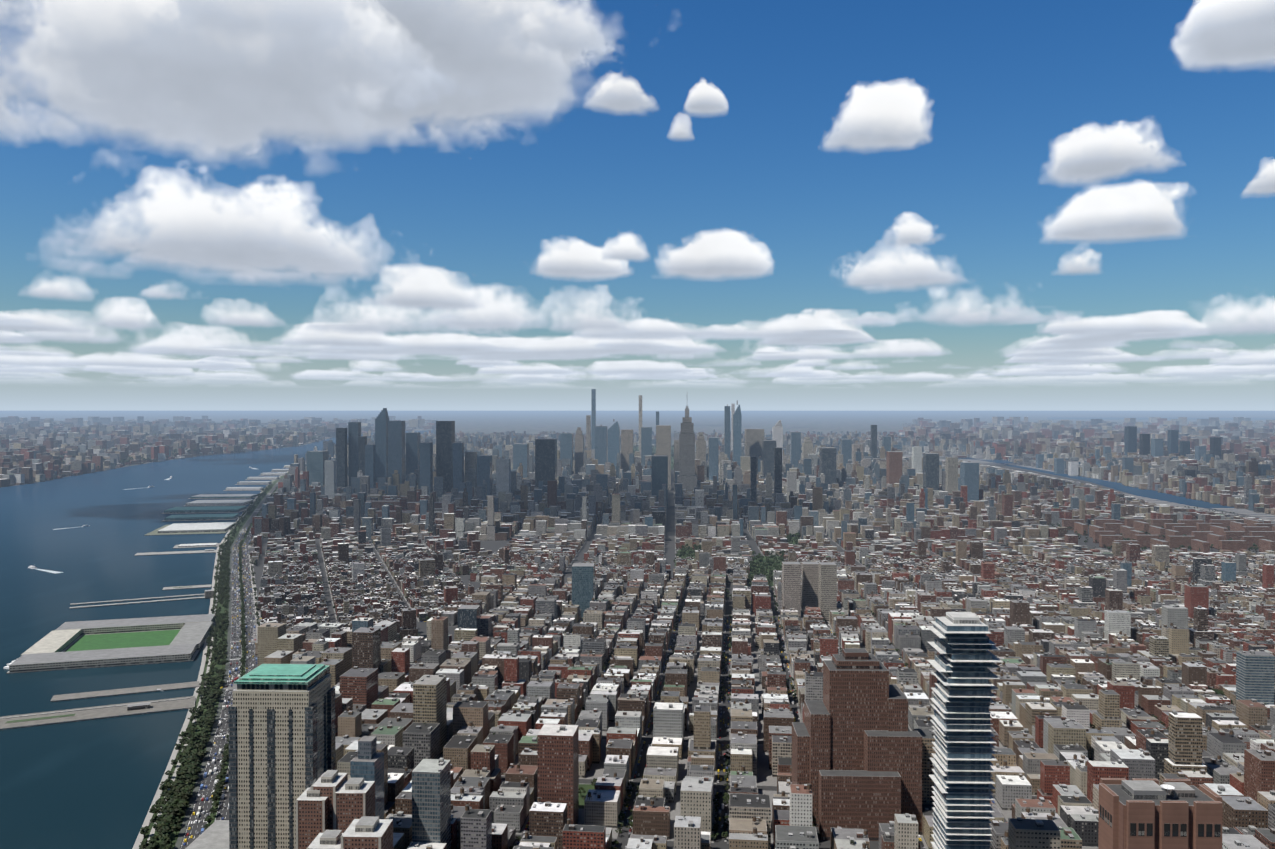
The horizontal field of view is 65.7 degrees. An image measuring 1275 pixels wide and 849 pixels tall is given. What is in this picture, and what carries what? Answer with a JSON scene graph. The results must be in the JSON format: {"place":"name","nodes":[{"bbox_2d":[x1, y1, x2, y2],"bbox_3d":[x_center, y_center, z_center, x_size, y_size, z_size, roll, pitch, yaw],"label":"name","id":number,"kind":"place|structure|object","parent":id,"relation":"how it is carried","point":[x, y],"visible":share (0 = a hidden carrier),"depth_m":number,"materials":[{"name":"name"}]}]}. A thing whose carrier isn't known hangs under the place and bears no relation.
{"place":"outdoors","nodes":[
{"label":"outdoors","id":0,"kind":"place"},
{"bbox_2d":[18,260,105,301],"bbox_3d":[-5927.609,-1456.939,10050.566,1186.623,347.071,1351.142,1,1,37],"label":"cloud","id":1,"kind":"structure","parent":0,"point":[43,290],"depth_m":9625.73,"materials":[{"name":"white"}]},
{"bbox_2d":[0,309,152,344],"bbox_3d":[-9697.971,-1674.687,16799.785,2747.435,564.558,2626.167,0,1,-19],"label":"cloud","id":2,"kind":"structure","parent":0,"point":[76,336],"depth_m":15806.85,"materials":[{"name":"white"}]},
{"bbox_2d":[0,1,164,168],"bbox_3d":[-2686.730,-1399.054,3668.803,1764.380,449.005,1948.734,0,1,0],"label":"cloud","id":3,"kind":"structure","parent":0,"point":[11,116],"depth_m":3853.05,"materials":[{"name":"white"}]},
{"bbox_2d":[61,296,170,331],"bbox_3d":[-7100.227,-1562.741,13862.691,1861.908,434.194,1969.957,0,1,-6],"label":"cloud","id":4,"kind":"structure","parent":0,"point":[119,315],"depth_m":12995.13,"materials":[{"name":"white"}]},
{"bbox_2d":[131,257,213,299],"bbox_3d":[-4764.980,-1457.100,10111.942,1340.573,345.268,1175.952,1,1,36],"label":"cloud","id":5,"kind":"structure","parent":0,"point":[154,292],"depth_m":9568.59,"materials":[{"name":"white"}]},
{"bbox_2d":[105,321,306,357],"bbox_3d":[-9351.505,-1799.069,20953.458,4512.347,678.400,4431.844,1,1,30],"label":"cloud","id":6,"kind":"structure","parent":0,"point":[217,341],"depth_m":19105.76,"materials":[{"name":"white"}]},
{"bbox_2d":[0,430,432,848],"bbox_3d":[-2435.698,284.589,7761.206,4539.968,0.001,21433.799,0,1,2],"label":"river","id":7,"kind":"structure","parent":0,"point":[90,784],"depth_m":2002.94,"materials":[{"name":"liquid"}]},
{"bbox_2d":[3,466,251,690],"bbox_3d":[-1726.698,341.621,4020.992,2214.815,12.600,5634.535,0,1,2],"label":"boats","id":8,"kind":"object","parent":7,"relation":"on","point":[7,666],"visible":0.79,"depth_m":2546.35,"materials":[{"name":"paint"}]},
{"bbox_2d":[36,468,255,573],"bbox_3d":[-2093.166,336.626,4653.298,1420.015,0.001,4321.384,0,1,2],"label":"boat wakes","id":9,"kind":"object","parent":7,"relation":"on","point":[50,571],"visible":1,"depth_m":2535.79,"materials":[{"name":"liquid"}]},
{"bbox_2d":[147,472,287,842],"bbox_3d":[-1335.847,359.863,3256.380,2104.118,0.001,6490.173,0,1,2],"label":"park path","id":10,"kind":"structure","parent":0,"point":[152,832],"depth_m":1216.76,"materials":[{"name":"concrete"}]},
{"bbox_2d":[27,109,426,288],"bbox_3d":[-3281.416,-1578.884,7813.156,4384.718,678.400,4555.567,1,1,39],"label":"cloud","id":11,"kind":"structure","parent":0,"point":[197,229],"depth_m":6427.66,"materials":[{"name":"white"}]},
{"bbox_2d":[180,478,283,848],"bbox_3d":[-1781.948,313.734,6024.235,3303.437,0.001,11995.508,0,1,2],"label":"highway","id":12,"kind":"structure","parent":0,"point":[205,805],"depth_m":1543.00,"materials":[{"name":"grey asphalt"}]},
{"bbox_2d":[181,544,254,846],"bbox_3d":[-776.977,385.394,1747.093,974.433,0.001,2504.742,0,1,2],"label":"lane markings","id":13,"kind":"object","parent":12,"relation":"on","point":[223,702],"visible":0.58,"depth_m":1377.03,"materials":[{"name":"white paint"}]},
{"bbox_2d":[174,478,282,848],"bbox_3d":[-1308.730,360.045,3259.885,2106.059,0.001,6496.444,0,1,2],"label":"bikeway","id":14,"kind":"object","parent":12,"relation":"on","point":[188,811],"visible":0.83,"depth_m":1274.25,"materials":[{"name":"grey asphalt"}]},
{"bbox_2d":[208,481,282,824],"bbox_3d":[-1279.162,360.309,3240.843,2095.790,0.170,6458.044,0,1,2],"label":"street median","id":15,"kind":"object","parent":12,"relation":"on","point":[212,815],"visible":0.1,"depth_m":1155.26,"materials":[{"name":"green plant"}]},
{"bbox_2d":[199,296,299,328],"bbox_3d":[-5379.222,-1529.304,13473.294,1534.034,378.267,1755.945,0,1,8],"label":"cloud","id":16,"kind":"structure","parent":0,"point":[237,318],"depth_m":12735.47,"materials":[{"name":"white"}]},
{"bbox_2d":[248,537,259,641],"bbox_3d":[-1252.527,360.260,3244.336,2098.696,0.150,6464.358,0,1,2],"label":"sidewalk","id":17,"kind":"structure","parent":0,"point":[253,586],"depth_m":2243.82,"materials":[{"name":"concrete"}]},
{"bbox_2d":[0,0,543,177],"bbox_3d":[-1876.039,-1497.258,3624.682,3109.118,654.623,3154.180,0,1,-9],"label":"cloud","id":18,"kind":"structure","parent":0,"point":[229,75],"depth_m":3247.93,"materials":[{"name":"white"}]},
{"bbox_2d":[242,325,356,355],"bbox_3d":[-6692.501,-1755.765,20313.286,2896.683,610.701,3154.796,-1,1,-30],"label":"cloud","id":19,"kind":"structure","parent":0,"point":[323,351],"depth_m":19094.00,"materials":[{"name":"white"}]},
{"bbox_2d":[0,0,680,165],"bbox_3d":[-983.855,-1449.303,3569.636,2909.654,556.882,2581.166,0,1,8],"label":"cloud","id":20,"kind":"structure","parent":0,"point":[491,56],"depth_m":3196.50,"materials":[{"name":"white"}]},
{"bbox_2d":[268,277,489,335],"bbox_3d":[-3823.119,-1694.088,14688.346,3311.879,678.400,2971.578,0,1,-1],"label":"cloud","id":21,"kind":"structure","parent":0,"point":[368,323],"depth_m":13288.60,"materials":[{"name":"white"}]},
{"bbox_2d":[358,263,487,314],"bbox_3d":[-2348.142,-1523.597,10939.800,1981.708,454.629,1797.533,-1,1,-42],"label":"cloud","id":22,"kind":"structure","parent":0,"point":[428,287],"depth_m":10089.60,"materials":[{"name":"white"}]},
{"bbox_2d":[390,279,589,333],"bbox_3d":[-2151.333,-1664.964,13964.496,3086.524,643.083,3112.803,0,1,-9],"label":"cloud","id":23,"kind":"structure","parent":0,"point":[492,314],"depth_m":12530.09,"materials":[{"name":"white"}]},
{"bbox_2d":[501,0,633,94],"bbox_3d":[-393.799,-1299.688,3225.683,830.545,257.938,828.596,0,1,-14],"label":"cloud","id":24,"kind":"structure","parent":0,"point":[577,52],"depth_m":2978.57,"materials":[{"name":"white"}]},
{"bbox_2d":[528,235,635,282],"bbox_3d":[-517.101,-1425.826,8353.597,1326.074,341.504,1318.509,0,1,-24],"label":"cloud","id":25,"kind":"structure","parent":0,"point":[580,259],"depth_m":7744.06,"materials":[{"name":"white"}]},
{"bbox_2d":[579,784,594,808],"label":"park lawn","id":26,"kind":"structure","parent":0,"point":[586,787],"depth_m":1062.35,"materials":[{"name":"green plant"}]},
{"bbox_2d":[507,285,669,334],"bbox_3d":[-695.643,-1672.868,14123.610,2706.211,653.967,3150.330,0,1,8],"label":"cloud","id":27,"kind":"structure","parent":0,"point":[586,320],"depth_m":12636.09,"materials":[{"name":"white"}]},
{"bbox_2d":[560,26,659,115],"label":"cloud","id":28,"kind":"structure","parent":0,"point":[622,94],"depth_m":3557.12,"materials":[{"name":"white"}]},
{"bbox_2d":[600,231,650,263],"bbox_3d":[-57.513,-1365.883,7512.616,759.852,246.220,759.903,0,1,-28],"label":"cloud","id":29,"kind":"structure","parent":0,"point":[626,246],"depth_m":7150.91,"materials":[{"name":"white"}]},
{"bbox_2d":[0,306,1274,384],"bbox_3d":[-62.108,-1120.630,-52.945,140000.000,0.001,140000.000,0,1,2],"label":"cloud","id":30,"kind":"structure","parent":0,"point":[1094,337],"depth_m":20736.18,"materials":[{"name":"white"}]},
{"bbox_2d":[0,411,1274,848],"bbox_3d":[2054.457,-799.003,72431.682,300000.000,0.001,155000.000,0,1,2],"label":"ground","id":31,"kind":"structure","parent":0,"point":[702,421],"depth_m":26339.77,"materials":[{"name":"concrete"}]},
{"bbox_2d":[0,465,289,729],"bbox_3d":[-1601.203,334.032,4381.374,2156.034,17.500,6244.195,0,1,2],"label":"piers","id":32,"kind":"structure","parent":31,"relation":"on","point":[109,643],"depth_m":1723.89,"materials":[{"name":"grey concrete"}]},
{"bbox_2d":[132,475,281,848],"bbox_3d":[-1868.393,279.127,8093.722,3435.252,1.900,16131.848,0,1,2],"label":"waterfront promenade","id":33,"kind":"structure","parent":31,"relation":"on","point":[146,822],"depth_m":1271.58,"materials":[{"name":"concrete"}]},
{"bbox_2d":[139,472,288,848],"bbox_3d":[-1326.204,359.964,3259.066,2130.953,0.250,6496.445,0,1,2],"label":"hudson river park","id":34,"kind":"structure","parent":31,"relation":"on","point":[173,837],"depth_m":1464.91,"materials":[{"name":"green plant"}]},
{"bbox_2d":[0,427,1273,848],"bbox_3d":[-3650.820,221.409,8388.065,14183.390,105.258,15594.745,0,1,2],"label":"trees","id":35,"kind":"object","parent":31,"relation":"on","point":[180,793],"visible":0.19,"depth_m":1432.60,"materials":[{"name":"green plant"}]},
{"bbox_2d":[0,416,1274,848],"bbox_3d":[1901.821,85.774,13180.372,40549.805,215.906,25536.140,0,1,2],"label":"city blocks","id":36,"kind":"structure","parent":31,"relation":"on","point":[856,510],"depth_m":1830.34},
{"bbox_2d":[259,561,1272,848],"bbox_3d":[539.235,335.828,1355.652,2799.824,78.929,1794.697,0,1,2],"label":"rooftop water tanks","id":37,"kind":"object","parent":36,"relation":"on","point":[767,669],"visible":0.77,"depth_m":1503.36,"materials":[{"name":"brown wood"}]},
{"bbox_2d":[183,528,1136,848],"bbox_3d":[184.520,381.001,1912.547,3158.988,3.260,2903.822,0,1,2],"label":"cars","id":38,"kind":"object","parent":31,"relation":"on","point":[247,596],"visible":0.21,"depth_m":1358.57,"materials":[{"name":"paint"}]},
{"bbox_2d":[186,389,1274,848],"bbox_3d":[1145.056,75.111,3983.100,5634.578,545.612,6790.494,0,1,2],"label":"skyscrapers","id":39,"kind":"structure","parent":31,"relation":"on","point":[856,753],"depth_m":947.63,"materials":[{"name":"grey concrete"}]},
{"bbox_2d":[1160,784,1174,793],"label":"satellite dish","id":40,"kind":"object","parent":39,"relation":"on","point":[1167,787],"visible":1,"depth_m":626.77,"materials":[{"name":"paint"}]},
{"bbox_2d":[224,436,1274,848],"bbox_3d":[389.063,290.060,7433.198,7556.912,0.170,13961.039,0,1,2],"label":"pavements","id":41,"kind":"structure","parent":31,"relation":"on","point":[764,774],"depth_m":1395.33,"materials":[{"name":"grey concrete"}]},
{"bbox_2d":[0,0,1274,410],"label":"sky","id":42,"kind":"structure","parent":0,"point":[1004,79],"materials":[{"name":"blue"}]},
{"bbox_2d":[633,447,673,468],"bbox_3d":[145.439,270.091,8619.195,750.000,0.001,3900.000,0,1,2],"label":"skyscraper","id":43,"kind":"structure","parent":0,"point":[672,467],"depth_m":9403.64,"materials":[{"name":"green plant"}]},
{"bbox_2d":[667,113,693,141],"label":"cloud","id":44,"kind":"structure","parent":0,"point":[679,131],"depth_m":4012.58,"materials":[{"name":"white"}]},
{"bbox_2d":[674,549,694,565],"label":"park lawn","id":45,"kind":"structure","parent":0,"point":[685,556],"depth_m":2775.85,"materials":[{"name":"green plant"}]},
{"bbox_2d":[653,337,719,360],"bbox_3d":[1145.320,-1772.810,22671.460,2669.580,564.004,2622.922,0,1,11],"label":"cloud","id":46,"kind":"structure","parent":0,"point":[687,356],"depth_m":21437.71,"materials":[{"name":"white"}]},
{"bbox_2d":[683,79,728,118],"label":"cloud","id":47,"kind":"structure","parent":0,"point":[703,97],"depth_m":3611.36,"materials":[{"name":"white"}]},
{"bbox_2d":[641,227,775,281],"bbox_3d":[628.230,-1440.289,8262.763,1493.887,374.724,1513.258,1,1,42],"label":"cloud","id":48,"kind":"structure","parent":0,"point":[722,253],"depth_m":7575.27,"materials":[{"name":"white"}]},
{"bbox_2d":[727,337,794,354],"bbox_3d":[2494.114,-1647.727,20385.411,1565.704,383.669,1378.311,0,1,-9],"label":"cloud","id":49,"kind":"structure","parent":0,"point":[760,348],"depth_m":19749.56,"materials":[{"name":"white"}]},
{"bbox_2d":[747,556,782,585],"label":"park lawn","id":50,"kind":"structure","parent":0,"point":[768,569],"depth_m":2567.08,"materials":[{"name":"green plant"}]},
{"bbox_2d":[788,537,799,543],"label":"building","id":51,"kind":"structure","parent":0,"point":[793,542],"depth_m":3089.96,"materials":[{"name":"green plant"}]},
{"bbox_2d":[793,308,861,337],"bbox_3d":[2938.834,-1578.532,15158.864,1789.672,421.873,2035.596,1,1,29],"label":"cloud","id":52,"kind":"structure","parent":0,"point":[828,314],"depth_m":14243.56,"materials":[{"name":"white"}]},
{"bbox_2d":[818,77,934,155],"bbox_3d":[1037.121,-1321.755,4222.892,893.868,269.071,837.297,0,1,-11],"label":"cloud","id":53,"kind":"structure","parent":0,"point":[883,115],"depth_m":3851.32,"materials":[{"name":"white"}]},
{"bbox_2d":[832,219,968,294],"bbox_3d":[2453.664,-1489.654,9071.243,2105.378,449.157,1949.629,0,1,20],"label":"cloud","id":54,"kind":"structure","parent":0,"point":[887,271],"depth_m":8248.35,"materials":[{"name":"white"}]},
{"bbox_2d":[882,212,945,247],"bbox_3d":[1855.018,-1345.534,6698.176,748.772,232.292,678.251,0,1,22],"label":"cloud","id":55,"kind":"structure","parent":0,"point":[913,231],"depth_m":6398.18,"materials":[{"name":"white"}]},
{"bbox_2d":[879,271,1073,327],"bbox_3d":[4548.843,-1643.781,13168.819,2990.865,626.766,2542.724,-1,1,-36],"label":"cloud","id":56,"kind":"structure","parent":0,"point":[973,316],"depth_m":11983.52,"materials":[{"name":"white"}]},
{"bbox_2d":[1042,333,1087,354],"bbox_3d":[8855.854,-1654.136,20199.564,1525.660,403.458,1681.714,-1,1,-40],"label":"cloud","id":57,"kind":"structure","parent":0,"point":[1069,352],"depth_m":19852.47,"materials":[{"name":"white"}]},
{"bbox_2d":[1051,243,1103,276],"bbox_3d":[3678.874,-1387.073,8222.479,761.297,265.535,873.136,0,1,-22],"label":"cloud","id":58,"kind":"structure","parent":0,"point":[1085,259],"depth_m":7885.82,"materials":[{"name":"white"}]},
{"bbox_2d":[922,454,1274,516],"bbox_3d":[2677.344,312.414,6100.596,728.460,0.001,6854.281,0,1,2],"label":"river","id":59,"kind":"structure","parent":0,"point":[1152,494],"depth_m":4903.40,"materials":[{"name":"liquid"}]},
{"bbox_2d":[1038,117,1186,188],"bbox_3d":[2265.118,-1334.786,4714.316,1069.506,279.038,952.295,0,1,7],"label":"cloud","id":60,"kind":"structure","parent":0,"point":[1087,154],"depth_m":4386.67,"materials":[{"name":"white"}]},
{"bbox_2d":[1039,164,1257,245],"bbox_3d":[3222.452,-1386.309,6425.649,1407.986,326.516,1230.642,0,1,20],"label":"cloud","id":61,"kind":"structure","parent":0,"point":[1141,210],"depth_m":5987.86,"materials":[{"name":"white"}]},
{"bbox_2d":[1101,310,1215,337],"bbox_3d":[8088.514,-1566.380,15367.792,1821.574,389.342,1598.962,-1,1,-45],"label":"cloud","id":62,"kind":"structure","parent":0,"point":[1152,334],"depth_m":14990.43,"materials":[{"name":"white"}]},
{"bbox_2d":[1048,417,1274,419],"bbox_3d":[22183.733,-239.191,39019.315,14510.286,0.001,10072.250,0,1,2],"label":"water","id":63,"kind":"structure","parent":0,"point":[1122,418],"depth_m":38808.94,"materials":[{"name":"liquid"}]},
{"bbox_2d":[1144,290,1274,336],"bbox_3d":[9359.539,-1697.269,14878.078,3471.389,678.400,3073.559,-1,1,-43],"label":"cloud","id":64,"kind":"structure","parent":0,"point":[1266,315],"depth_m":13618.99,"materials":[{"name":"white"}]},
{"bbox_2d":[1170,0,1274,73],"bbox_3d":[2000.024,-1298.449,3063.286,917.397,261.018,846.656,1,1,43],"label":"cloud","id":65,"kind":"structure","parent":0,"point":[1231,32],"depth_m":2962.42,"materials":[{"name":"white"}]},
{"bbox_2d":[1240,156,1274,198],"bbox_3d":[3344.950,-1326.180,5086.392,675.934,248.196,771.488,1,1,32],"label":"cloud","id":66,"kind":"structure","parent":0,"point":[1265,185],"depth_m":4916.94,"materials":[{"name":"white"}]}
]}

